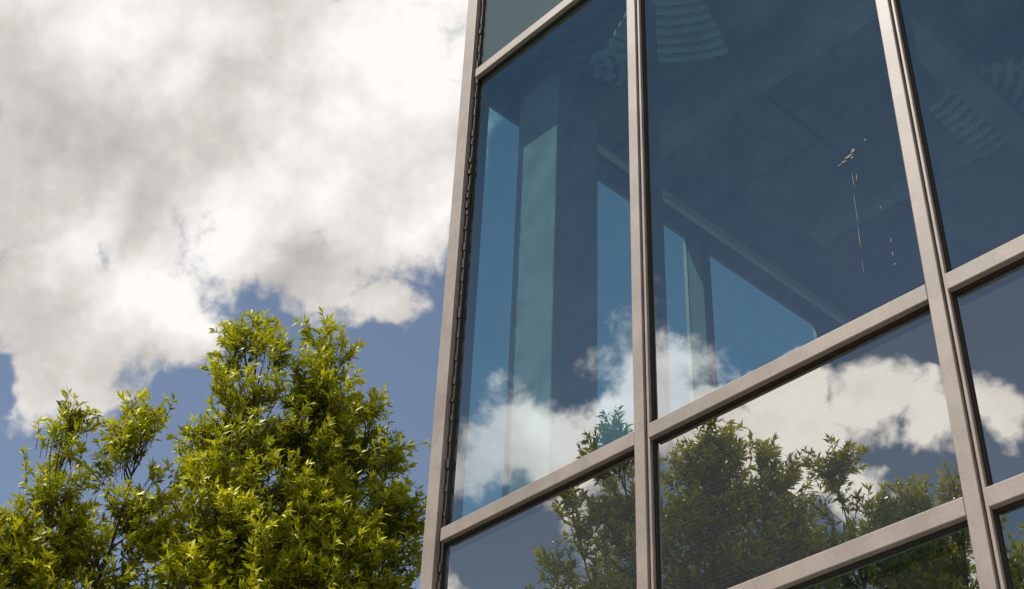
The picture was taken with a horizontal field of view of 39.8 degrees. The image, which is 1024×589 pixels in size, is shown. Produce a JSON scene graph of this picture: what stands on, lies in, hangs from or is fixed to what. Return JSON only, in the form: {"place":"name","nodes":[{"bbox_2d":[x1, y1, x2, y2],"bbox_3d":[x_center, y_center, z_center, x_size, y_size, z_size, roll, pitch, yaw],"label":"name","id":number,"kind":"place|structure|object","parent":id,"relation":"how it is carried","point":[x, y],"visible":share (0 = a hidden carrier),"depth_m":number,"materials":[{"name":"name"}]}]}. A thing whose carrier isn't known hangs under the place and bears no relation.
{"place":"outdoors","nodes":[
{"label":"outdoors","id":0,"kind":"place"},
{"bbox_2d":[0,0,813,588],"label":"sky","id":1,"kind":"structure","parent":0,"point":[170,170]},
{"bbox_2d":[659,0,1023,244],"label":"ceiling beams","id":2,"kind":"structure","parent":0,"point":[953,54],"depth_m":9.79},
{"label":"ground","id":3,"kind":"structure","parent":0,"visible":0},
{"bbox_2d":[0,385,187,588],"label":"oak tree","id":4,"kind":"object","parent":3,"relation":"on","point":[30,558],"visible":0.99,"depth_m":14.65,"materials":[{"name":"green plant"}]},
{"bbox_2d":[125,306,430,588],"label":"oak tree","id":5,"kind":"object","parent":3,"relation":"on","point":[313,531],"visible":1,"depth_m":15.24,"materials":[{"name":"green plant"}]},
{"bbox_3d":[9.123,4.987,3.585,12.530,0.300,15.395,30,-45,-31],"label":"plinth","id":6,"kind":"object","parent":3,"relation":"on","visible":0},
{"bbox_2d":[502,61,597,496],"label":"columns","id":7,"kind":"structure","parent":6,"relation":"on","point":[551,417],"depth_m":9.05,"materials":[{"name":"paint"}]},
{"bbox_2d":[419,0,1006,588],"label":"mullion caps","id":8,"kind":"object","parent":6,"relation":"on","point":[973,484],"visible":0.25,"depth_m":7.06,"materials":[{"name":"paint"}]},
{"bbox_2d":[436,0,1023,588],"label":"gaskets","id":9,"kind":"object","parent":8,"relation":"attached to","point":[456,366],"visible":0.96,"depth_m":7.09,"materials":[{"name":"black rubber"}]},
{"bbox_2d":[440,0,1023,588],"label":"transom caps","id":10,"kind":"object","parent":6,"relation":"on","point":[948,514],"visible":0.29,"depth_m":6.33,"materials":[{"name":"paint"}]},
{"bbox_2d":[447,0,1023,588],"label":"mullions","id":11,"kind":"object","parent":6,"relation":"on","point":[701,242],"visible":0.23,"depth_m":8.88,"materials":[{"name":"grey metal"}]},
{"bbox_2d":[480,0,562,96],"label":"pale spandrel glass","id":12,"kind":"object","parent":11,"relation":"in","point":[506,22],"visible":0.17,"depth_m":10.30,"materials":[{"name":"glass"}]},
{"bbox_2d":[442,262,1023,588],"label":"spandrel glass","id":13,"kind":"object","parent":11,"relation":"in","point":[850,443],"visible":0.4,"depth_m":6.24,"materials":[{"name":"glass"}]},
{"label":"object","id":14,"kind":"object","parent":3,"relation":"on","visible":0},
{"bbox_2d":[506,0,1016,576],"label":"floor slabs and ceilings","id":15,"kind":"structure","parent":14,"relation":"attached to","point":[610,4],"depth_m":10.12,"materials":[{"name":"paint"}]},
{"bbox_2d":[514,0,1023,588],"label":"ceiling panels","id":16,"kind":"object","parent":14,"relation":"attached to","point":[760,172],"visible":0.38,"depth_m":10.73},
{"bbox_2d":[598,142,852,324],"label":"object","id":17,"kind":"object","parent":16,"relation":"attached to","point":[740,247],"visible":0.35,"depth_m":11.34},
{"bbox_2d":[590,0,1023,158],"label":"curved ceiling grilles","id":18,"kind":"object","parent":16,"relation":"attached to","point":[617,47],"visible":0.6,"depth_m":9.51,"materials":[{"name":"metal"}]},
{"label":"window glass","id":19,"kind":"object","parent":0,"visible":0},
{"bbox_2d":[490,81,895,270],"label":"glass smears","id":20,"kind":"object","parent":19,"relation":"attached to","point":[849,155],"visible":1,"depth_m":6.76,"materials":[{"name":"white"}]}
]}

